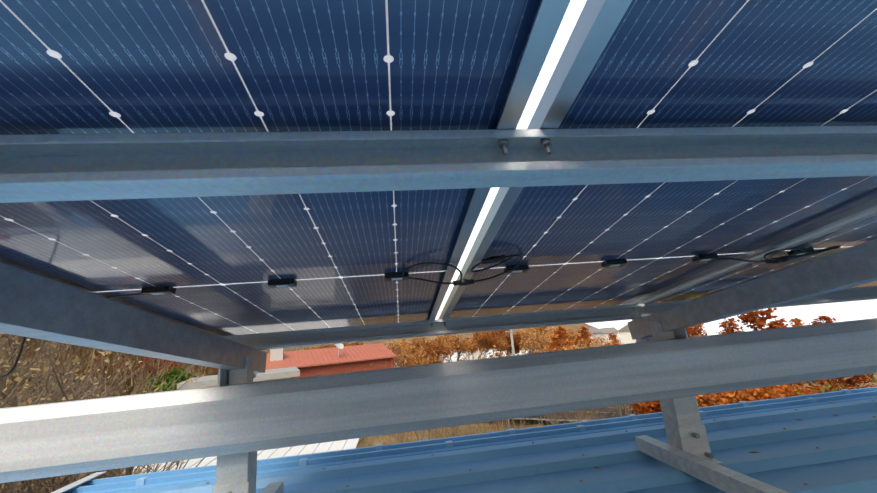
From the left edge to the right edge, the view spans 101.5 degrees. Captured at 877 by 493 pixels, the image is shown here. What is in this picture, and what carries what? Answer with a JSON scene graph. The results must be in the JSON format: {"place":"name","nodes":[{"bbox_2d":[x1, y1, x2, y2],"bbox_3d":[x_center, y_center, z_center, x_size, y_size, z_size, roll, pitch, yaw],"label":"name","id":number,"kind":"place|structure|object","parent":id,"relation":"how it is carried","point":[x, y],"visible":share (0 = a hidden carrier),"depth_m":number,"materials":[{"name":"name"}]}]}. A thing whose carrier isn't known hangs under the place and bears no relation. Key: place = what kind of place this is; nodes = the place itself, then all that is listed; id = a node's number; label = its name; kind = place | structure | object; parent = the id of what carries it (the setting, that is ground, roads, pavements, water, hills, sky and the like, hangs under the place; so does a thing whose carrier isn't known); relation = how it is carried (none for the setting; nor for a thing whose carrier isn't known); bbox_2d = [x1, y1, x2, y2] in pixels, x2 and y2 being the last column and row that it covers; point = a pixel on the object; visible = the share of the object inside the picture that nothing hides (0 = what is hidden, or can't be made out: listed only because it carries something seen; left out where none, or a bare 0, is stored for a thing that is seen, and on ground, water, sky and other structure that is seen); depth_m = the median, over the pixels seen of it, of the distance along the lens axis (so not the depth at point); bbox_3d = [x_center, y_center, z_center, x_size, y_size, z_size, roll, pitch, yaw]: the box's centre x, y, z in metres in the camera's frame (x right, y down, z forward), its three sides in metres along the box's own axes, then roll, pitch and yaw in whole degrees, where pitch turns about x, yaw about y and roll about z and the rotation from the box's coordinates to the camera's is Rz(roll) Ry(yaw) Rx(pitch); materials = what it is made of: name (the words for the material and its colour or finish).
{"place":"outdoors","nodes":[
{"label":"outdoors","id":0,"kind":"place"},
{"bbox_2d":[144,367,196,392],"bbox_3d":[-12.730,6.477,17.233,2.141,1.281,2.169,2,-15,-26],"label":"green shrub","id":1,"kind":"object","parent":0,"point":[173,374],"visible":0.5,"depth_m":16.85,"materials":[{"name":"green plant"}]},
{"bbox_2d":[121,438,359,473],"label":"shed roof","id":2,"kind":"structure","parent":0,"point":[305,449],"depth_m":12.78,"materials":[{"name":"white metal"}]},
{"bbox_2d":[0,323,876,447],"bbox_3d":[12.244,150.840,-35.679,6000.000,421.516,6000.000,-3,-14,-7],"label":"terrain","id":3,"kind":"structure","parent":0,"point":[372,439],"depth_m":25.59,"materials":[{"name":"brown soil"}]},
{"bbox_2d":[19,338,218,488],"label":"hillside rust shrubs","id":4,"kind":"object","parent":3,"relation":"on","point":[153,359],"depth_m":17.75,"materials":[{"name":"brown plant"}]},
{"bbox_2d":[0,343,361,492],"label":"hillside grass","id":5,"kind":"structure","parent":3,"relation":"on","point":[123,390],"depth_m":15.00,"materials":[{"name":"brown plant"}]},
{"bbox_2d":[166,375,196,390],"bbox_3d":[-11.769,6.852,16.803,2.476,1.560,2.415,-14,-16,35],"label":"green shrub","id":6,"kind":"object","parent":5,"relation":"on","point":[175,387],"depth_m":16.55,"materials":[{"name":"green plant"}]},
{"bbox_2d":[177,367,299,389],"bbox_3d":[-8.889,8.310,16.244,4.600,4.800,3.400,2,-15,-25],"label":"concrete structure","id":7,"kind":"object","parent":3,"relation":"on","point":[268,375],"visible":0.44,"depth_m":15.77,"materials":[{"name":"grey concrete"}]},
{"bbox_2d":[304,345,321,349],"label":"broadleaf tree","id":8,"kind":"object","parent":3,"relation":"on","point":[317,347],"visible":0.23,"depth_m":56.99,"materials":[{"name":"orange plant"}]},
{"bbox_2d":[0,333,635,492],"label":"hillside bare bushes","id":9,"kind":"object","parent":3,"relation":"on","point":[32,486],"visible":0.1,"depth_m":5.89,"materials":[{"name":"brown plant"}]},
{"bbox_2d":[0,334,639,446],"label":"hillside grass clumps","id":10,"kind":"object","parent":3,"relation":"on","point":[114,359],"visible":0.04,"depth_m":17.58,"materials":[{"name":"brown plant"}]},
{"bbox_2d":[321,344,333,347],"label":"broadleaf tree","id":11,"kind":"object","parent":3,"relation":"on","point":[328,346],"visible":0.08,"depth_m":58.26,"materials":[{"name":"orange plant"}]},
{"bbox_2d":[331,342,364,346],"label":"broadleaf tree","id":12,"kind":"object","parent":3,"relation":"on","point":[355,343],"visible":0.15,"depth_m":58.60,"materials":[{"name":"orange plant"}]},
{"bbox_2d":[379,342,405,367],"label":"broadleaf tree","id":13,"kind":"object","parent":3,"relation":"on","point":[396,357],"visible":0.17,"depth_m":49.68,"materials":[{"name":"brown plant"}]},
{"bbox_2d":[385,336,431,364],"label":"broadleaf tree","id":14,"kind":"object","parent":3,"relation":"on","point":[407,346],"visible":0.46,"depth_m":52.22,"materials":[{"name":"orange plant"}]},
{"bbox_2d":[389,340,439,367],"bbox_3d":[-2.236,11.475,31.708,4.878,6.919,4.717,-3,-14,-6],"label":"roadside tree","id":15,"kind":"object","parent":3,"relation":"on","point":[409,360],"visible":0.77,"depth_m":31.42,"materials":[{"name":"orange plant"}]},
{"bbox_2d":[411,340,453,364],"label":"broadleaf tree","id":16,"kind":"object","parent":3,"relation":"on","point":[447,352],"visible":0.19,"depth_m":49.08,"materials":[{"name":"brown plant"}]},
{"bbox_2d":[418,337,447,363],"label":"broadleaf tree","id":17,"kind":"object","parent":3,"relation":"on","point":[438,349],"visible":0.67,"depth_m":44.85,"materials":[{"name":"orange plant"}]},
{"bbox_2d":[429,334,472,361],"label":"broadleaf tree","id":18,"kind":"object","parent":3,"relation":"on","point":[456,340],"visible":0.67,"depth_m":53.81,"materials":[{"name":"orange plant"}]},
{"bbox_2d":[442,352,483,362],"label":"greenhouse tunnel","id":19,"kind":"structure","parent":3,"relation":"on","point":[453,359],"depth_m":73.48,"materials":[{"name":"white plastic"}]},
{"bbox_2d":[454,333,495,359],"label":"broadleaf tree","id":20,"kind":"object","parent":3,"relation":"on","point":[474,346],"visible":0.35,"depth_m":59.47,"materials":[{"name":"orange plant"}]},
{"bbox_2d":[467,330,501,358],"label":"broadleaf tree","id":21,"kind":"object","parent":3,"relation":"on","point":[485,339],"visible":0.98,"depth_m":52.55,"materials":[{"name":"orange plant"}]},
{"bbox_2d":[478,345,513,428],"bbox_3d":[4.447,9.994,25.122,4.783,5.979,4.618,0,-14,-20],"label":"roadside tree","id":22,"kind":"object","parent":3,"relation":"on","point":[500,355],"visible":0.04,"depth_m":26.54,"materials":[{"name":"orange plant"}]},
{"bbox_2d":[490,334,510,354],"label":"broadleaf tree","id":23,"kind":"object","parent":3,"relation":"on","point":[501,345],"visible":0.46,"depth_m":56.10,"materials":[{"name":"orange plant"}]},
{"bbox_2d":[485,354,522,357],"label":"greenhouse tunnel","id":24,"kind":"structure","parent":3,"relation":"on","point":[487,355],"depth_m":84.21,"materials":[{"name":"white plastic"}]},
{"bbox_2d":[490,330,526,356],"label":"broadleaf tree","id":25,"kind":"object","parent":3,"relation":"on","point":[517,343],"visible":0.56,"depth_m":57.52,"materials":[{"name":"brown plant"}]},
{"bbox_2d":[476,349,542,353],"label":"greenhouse tunnel","id":26,"kind":"structure","parent":3,"relation":"on","point":[490,351],"depth_m":95.70,"materials":[{"name":"white plastic"}]},
{"bbox_2d":[505,329,523,421],"bbox_3d":[6.217,9.780,28.939,2.001,8.800,0.270,5,-17,-36],"label":"utility pole","id":27,"kind":"object","parent":3,"relation":"on","point":[512,342],"visible":0.15,"depth_m":29.32,"materials":[{"name":"concrete"}]},
{"bbox_2d":[515,328,552,352],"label":"broadleaf tree","id":28,"kind":"object","parent":3,"relation":"on","point":[549,329],"visible":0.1,"depth_m":65.73,"materials":[{"name":"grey plant"}]},
{"bbox_2d":[532,341,549,422],"bbox_3d":[8.419,10.362,27.317,4.042,5.929,4.180,3,-15,-28],"label":"roadside tree","id":29,"kind":"object","parent":3,"relation":"on","point":[541,350],"visible":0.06,"depth_m":29.16,"materials":[{"name":"orange plant"}]},
{"bbox_2d":[519,328,568,353],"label":"broadleaf tree","id":30,"kind":"object","parent":3,"relation":"on","point":[531,341],"visible":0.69,"depth_m":42.14,"materials":[{"name":"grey plant"}]},
{"bbox_2d":[518,325,581,351],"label":"broadleaf tree","id":31,"kind":"object","parent":3,"relation":"on","point":[569,332],"visible":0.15,"depth_m":45.15,"materials":[{"name":"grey plant"}]},
{"bbox_2d":[545,326,573,351],"bbox_3d":[12.650,11.880,36.324,4.283,7.431,4.071,9,-19,-44],"label":"metasequoia tree","id":32,"kind":"object","parent":3,"relation":"on","point":[560,334],"visible":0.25,"depth_m":36.63,"materials":[{"name":"orange plant"}]},
{"bbox_2d":[552,346,572,422],"bbox_3d":[8.441,10.031,25.765,3.988,5.657,3.856,-11,-15,24],"label":"roadside tree","id":33,"kind":"object","parent":3,"relation":"on","point":[566,413],"depth_m":25.44,"materials":[{"name":"orange plant"}]},
{"bbox_2d":[548,332,612,414],"bbox_3d":[11.534,9.976,27.570,5.058,6.548,5.238,-2,-14,-13],"label":"roadside tree","id":34,"kind":"object","parent":3,"relation":"on","point":[600,342],"visible":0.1,"depth_m":27.95,"materials":[{"name":"orange plant"}]},
{"bbox_2d":[569,326,596,348],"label":"metasequoia tree","id":35,"kind":"object","parent":3,"relation":"on","point":[583,332],"visible":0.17,"depth_m":41.37,"materials":[{"name":"orange plant"}]},
{"bbox_2d":[577,332,603,344],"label":"house walls","id":36,"kind":"structure","parent":3,"relation":"on","point":[597,335],"depth_m":106.06,"materials":[{"name":"white paint"}]},
{"bbox_2d":[576,327,601,333],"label":"house roof","id":37,"kind":"structure","parent":36,"relation":"on","point":[591,330],"depth_m":107.23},
{"bbox_2d":[567,333,628,416],"bbox_3d":[12.044,9.183,24.724,4.592,6.515,4.441,1,-14,-21],"label":"roadside tree","id":38,"kind":"object","parent":3,"relation":"on","point":[619,406],"visible":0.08,"depth_m":25.24,"materials":[{"name":"orange plant"}]},
{"bbox_2d":[602,332,619,342],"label":"house walls","id":39,"kind":"structure","parent":3,"relation":"on","point":[607,336],"depth_m":119.36,"materials":[{"name":"white paint"}]},
{"bbox_2d":[598,327,618,333],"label":"house roof","id":40,"kind":"structure","parent":39,"relation":"on","point":[609,330],"depth_m":121.00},
{"bbox_2d":[605,333,620,345],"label":"metasequoia tree","id":41,"kind":"object","parent":3,"relation":"on","point":[613,338],"visible":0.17,"depth_m":61.23,"materials":[{"name":"orange plant"}]},
{"bbox_2d":[619,331,635,343],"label":"house walls","id":42,"kind":"structure","parent":3,"relation":"on","point":[625,337],"depth_m":94.53,"materials":[{"name":"white paint"}]},
{"bbox_2d":[618,324,629,330],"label":"house roof","id":43,"kind":"structure","parent":42,"relation":"on","point":[625,328],"depth_m":94.59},
{"bbox_2d":[629,400,661,414],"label":"tree","id":44,"kind":"object","parent":3,"relation":"on","point":[648,407],"visible":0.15,"depth_m":16.43,"materials":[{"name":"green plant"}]},
{"bbox_2d":[686,326,700,337],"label":"metasequoia tree","id":45,"kind":"object","parent":3,"relation":"on","point":[689,331],"visible":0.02,"depth_m":27.12,"materials":[{"name":"orange plant"}]},
{"bbox_2d":[689,324,707,336],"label":"metasequoia tree","id":46,"kind":"object","parent":3,"relation":"on","point":[696,330],"visible":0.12,"depth_m":33.29,"materials":[{"name":"orange plant"}]},
{"bbox_2d":[696,392,736,407],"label":"tree","id":47,"kind":"object","parent":3,"relation":"on","point":[707,396],"visible":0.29,"depth_m":17.05,"materials":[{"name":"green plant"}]},
{"bbox_2d":[697,396,735,406],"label":"tree","id":48,"kind":"object","parent":3,"relation":"on","point":[713,402],"visible":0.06,"depth_m":16.96,"materials":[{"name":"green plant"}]},
{"bbox_2d":[716,318,743,333],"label":"metasequoia tree","id":49,"kind":"object","parent":3,"relation":"on","point":[729,323],"visible":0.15,"depth_m":45.73,"materials":[{"name":"orange plant"}]},
{"bbox_2d":[696,385,788,406],"bbox_3d":[14.124,8.683,16.538,3.662,5.060,4.230,6,-17,-38],"label":"bush","id":50,"kind":"object","parent":3,"relation":"on","point":[756,394],"visible":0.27,"depth_m":16.45,"materials":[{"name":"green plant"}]},
{"bbox_2d":[738,384,795,394],"bbox_3d":[16.719,8.930,18.296,4.253,5.088,3.681,1,-14,-21],"label":"bush","id":51,"kind":"object","parent":3,"relation":"on","point":[787,388],"visible":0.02,"depth_m":17.68,"materials":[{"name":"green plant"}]},
{"bbox_2d":[734,308,831,389],"bbox_3d":[23.948,9.023,25.551,5.478,9.999,5.763,6,-17,-39],"label":"metasequoia tree","id":52,"kind":"object","parent":3,"relation":"on","point":[752,317],"visible":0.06,"depth_m":26.11,"materials":[{"name":"orange plant"}]},
{"bbox_2d":[779,389,811,396],"bbox_3d":[16.012,8.894,16.889,4.543,4.630,2.505,-10,-14,22],"label":"bush","id":53,"kind":"object","parent":3,"relation":"on","point":[793,393],"depth_m":16.72,"materials":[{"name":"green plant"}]},
{"bbox_2d":[789,318,815,383],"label":"metasequoia tree","id":54,"kind":"object","parent":3,"relation":"on","point":[797,321],"visible":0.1,"depth_m":52.13,"materials":[{"name":"orange plant"}]},
{"bbox_2d":[787,380,837,394],"bbox_3d":[19.085,9.108,17.550,3.248,4.488,3.752,-14,-16,35],"label":"bush","id":55,"kind":"object","parent":3,"relation":"on","point":[806,389],"visible":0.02,"depth_m":18.76,"materials":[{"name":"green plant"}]},
{"bbox_2d":[805,383,853,391],"bbox_3d":[24.766,10.769,22.263,4.302,4.385,2.372,-11,-15,26],"label":"bush","id":56,"kind":"object","parent":3,"relation":"on","point":[831,387],"depth_m":22.55,"materials":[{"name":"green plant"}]},
{"bbox_2d":[786,377,874,396],"bbox_3d":[16.661,7.721,13.510,5.061,5.496,4.379,-8,-14,13],"label":"bush","id":57,"kind":"object","parent":3,"relation":"on","point":[839,389],"visible":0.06,"depth_m":14.88,"materials":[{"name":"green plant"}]},
{"bbox_2d":[809,315,876,388],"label":"metasequoia tree","id":58,"kind":"object","parent":3,"relation":"on","point":[850,381],"visible":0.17,"depth_m":33.60,"materials":[{"name":"orange plant"}]},
{"bbox_2d":[510,406,640,421],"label":"grass","id":59,"kind":"structure","parent":0,"point":[571,413],"depth_m":27.14,"materials":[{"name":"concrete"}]},
{"bbox_2d":[435,0,876,336],"label":"sky","id":60,"kind":"structure","parent":0,"point":[862,309],"materials":[{"name":"white"}]},
{"bbox_2d":[627,239,876,339],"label":"rafter","id":61,"kind":"object","parent":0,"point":[856,265],"visible":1,"depth_m":1.29,"materials":[{"name":"metal"}]},
{"bbox_2d":[849,281,876,287],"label":"pv module laminate","id":62,"kind":"object","parent":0,"point":[873,283],"depth_m":2.31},
{"bbox_3d":[5.128,0.327,0.443,0.219,0.164,4.140,-3,-14,-7],"label":"post","id":63,"kind":"object","parent":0,"visible":0},
{"bbox_2d":[0,318,876,482],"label":"support beam","id":64,"kind":"structure","parent":63,"relation":"attached to","point":[38,441],"depth_m":1.55,"materials":[{"name":"metal"}]},
{"bbox_3d":[5.114,-0.628,0.384,0.065,0.850,4.757,-3,-14,-7],"label":"rafter","id":65,"kind":"object","parent":63,"relation":"on","visible":0},
{"bbox_2d":[0,125,876,202],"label":"purlin","id":66,"kind":"object","parent":65,"relation":"on","point":[55,167],"depth_m":0.53,"materials":[{"name":"metal"}]},
{"bbox_2d":[220,286,876,349],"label":"purlin","id":67,"kind":"object","parent":65,"relation":"on","point":[311,337],"visible":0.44,"depth_m":1.92,"materials":[{"name":"metal"}]},
{"bbox_2d":[0,0,570,335],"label":"solar panel frame","id":68,"kind":"object","parent":67,"relation":"on","point":[548,21],"visible":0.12,"depth_m":0.49,"materials":[{"name":"silver metal"}]},
{"bbox_2d":[0,0,541,335],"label":"solar panel","id":69,"kind":"object","parent":68,"relation":"in","point":[217,263],"visible":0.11,"depth_m":0.51,"materials":[{"name":"blue glass"}]},
{"bbox_2d":[141,271,408,295],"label":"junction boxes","id":70,"kind":"object","parent":69,"relation":"attached to","point":[272,283],"visible":1,"depth_m":1.14,"materials":[{"name":"black plastic"}]},
{"bbox_2d":[150,253,805,294],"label":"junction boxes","id":71,"kind":"object","parent":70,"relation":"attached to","point":[161,293],"visible":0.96,"depth_m":1.21,"materials":[{"name":"black plastic"}]},
{"bbox_2d":[0,245,840,377],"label":"cables","id":72,"kind":"object","parent":68,"relation":"attached to","point":[490,260],"visible":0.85,"depth_m":1.21,"materials":[{"name":"black plastic"}]},
{"bbox_2d":[430,138,819,326],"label":"bolts","id":73,"kind":"object","parent":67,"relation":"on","point":[503,144],"visible":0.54,"depth_m":0.56,"materials":[{"name":"metal"}]},
{"bbox_2d":[439,0,876,318],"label":"solar panel frame","id":74,"kind":"object","parent":67,"relation":"on","point":[597,23],"visible":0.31,"depth_m":0.54,"materials":[{"name":"silver metal"}]},
{"bbox_2d":[448,0,876,318],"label":"solar panel","id":75,"kind":"object","parent":74,"relation":"in","point":[710,63],"visible":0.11,"depth_m":0.64,"materials":[{"name":"blue glass"}]},
{"bbox_2d":[504,253,718,272],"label":"junction boxes","id":76,"kind":"object","parent":75,"relation":"attached to","point":[609,262],"visible":0.92,"depth_m":1.29,"materials":[{"name":"black plastic"}]},
{"bbox_2d":[639,208,876,303],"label":"solar panel frame","id":77,"kind":"object","parent":67,"relation":"on","point":[853,220],"visible":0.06,"depth_m":1.28,"materials":[{"name":"silver metal"}]},
{"bbox_2d":[650,215,876,302],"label":"solar panel","id":78,"kind":"object","parent":77,"relation":"in","point":[860,232],"depth_m":1.57,"materials":[{"name":"blue glass"}]},
{"bbox_2d":[787,247,813,255],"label":"pv junction boxes","id":79,"kind":"object","parent":78,"relation":"attached to","point":[795,252],"visible":0.57,"depth_m":1.39,"materials":[{"name":"black plastic"}]},
{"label":"red shed gable infill","id":80,"kind":"object","parent":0,"visible":0},
{"bbox_2d":[266,343,396,369],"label":"red roof","id":81,"kind":"structure","parent":80,"relation":"on","point":[314,357],"depth_m":22.93,"materials":[{"name":"red metal"}]},
{"bbox_2d":[270,343,343,360],"bbox_3d":[-8.210,6.618,22.382,4.424,1.108,0.849,-2,-14,-13],"label":"chimney","id":82,"kind":"object","parent":81,"relation":"on","point":[276,354],"visible":0.81,"depth_m":21.73,"materials":[{"name":"grey"}]},
{"bbox_3d":[7.633,3.542,-3.040,18.000,7.988,11.220,-3,-14,-7],"label":"building body","id":83,"kind":"object","parent":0,"visible":0},
{"bbox_2d":[51,471,106,492],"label":"roof edge trim","id":84,"kind":"structure","parent":83,"relation":"on","point":[78,483],"depth_m":2.11,"materials":[{"name":"white metal"}]},
{"bbox_2d":[64,386,876,492],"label":"roof edge flashing","id":85,"kind":"object","parent":83,"relation":"on","point":[177,476],"visible":0.6,"depth_m":2.37,"materials":[{"name":"blue metal"}]},
{"bbox_2d":[135,389,851,485],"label":"roof edge clips","id":86,"kind":"object","parent":85,"relation":"on","point":[302,462],"visible":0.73,"depth_m":2.44,"materials":[{"name":"blue paint"}]},
{"bbox_2d":[112,398,876,492],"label":"roof sheet","id":87,"kind":"object","parent":83,"relation":"on","point":[791,458],"depth_m":1.87,"materials":[{"name":"blue metal"}]},
{"bbox_2d":[212,481,283,492],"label":"support bracket","id":88,"kind":"object","parent":87,"relation":"on","point":[275,487],"visible":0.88,"depth_m":1.47,"materials":[{"name":"grey metal"}]},
{"bbox_2d":[215,355,256,492],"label":"post","id":89,"kind":"object","parent":88,"relation":"on","point":[236,468],"visible":0.43,"depth_m":1.50,"materials":[{"name":"metal"}]},
{"bbox_2d":[0,262,266,373],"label":"rafter","id":90,"kind":"object","parent":89,"relation":"on","point":[34,305],"visible":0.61,"depth_m":0.84,"materials":[{"name":"metal"}]},
{"bbox_2d":[205,399,875,486],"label":"roof screws","id":91,"kind":"object","parent":87,"relation":"on","point":[804,483],"visible":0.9,"depth_m":1.92,"materials":[{"name":"metal"}]},
{"bbox_2d":[284,400,876,492],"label":"roof sheet laps","id":92,"kind":"object","parent":87,"relation":"attached to","point":[302,479],"visible":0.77,"depth_m":1.98,"materials":[{"name":"blue metal"}]},
{"bbox_2d":[635,425,788,492],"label":"support bracket","id":93,"kind":"object","parent":87,"relation":"on","point":[691,458],"visible":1,"depth_m":1.62,"materials":[{"name":"grey metal"}]},
{"bbox_2d":[632,319,701,448],"bbox_3d":[1.189,0.738,1.917,0.124,0.708,0.400,-3,-14,-7],"label":"post","id":94,"kind":"object","parent":93,"relation":"on","point":[681,412],"visible":0.26,"depth_m":1.76,"materials":[{"name":"metal"}]},
{"bbox_2d":[691,432,713,457],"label":"bolts","id":95,"kind":"object","parent":93,"relation":"attached to","point":[697,436],"visible":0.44,"depth_m":1.69,"materials":[{"name":"metal"}]},
{"bbox_2d":[594,402,837,467],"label":"fallen leaves","id":96,"kind":"object","parent":87,"relation":"on","point":[751,451],"visible":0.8,"depth_m":1.86,"materials":[{"name":"brown plant"}]},
{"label":"container plinth","id":97,"kind":"object","parent":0,"visible":0},
{"bbox_2d":[290,358,392,377],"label":"building wall","id":98,"kind":"structure","parent":97,"relation":"on","point":[357,366],"depth_m":22.18,"materials":[{"name":"brown brick"}]}
]}

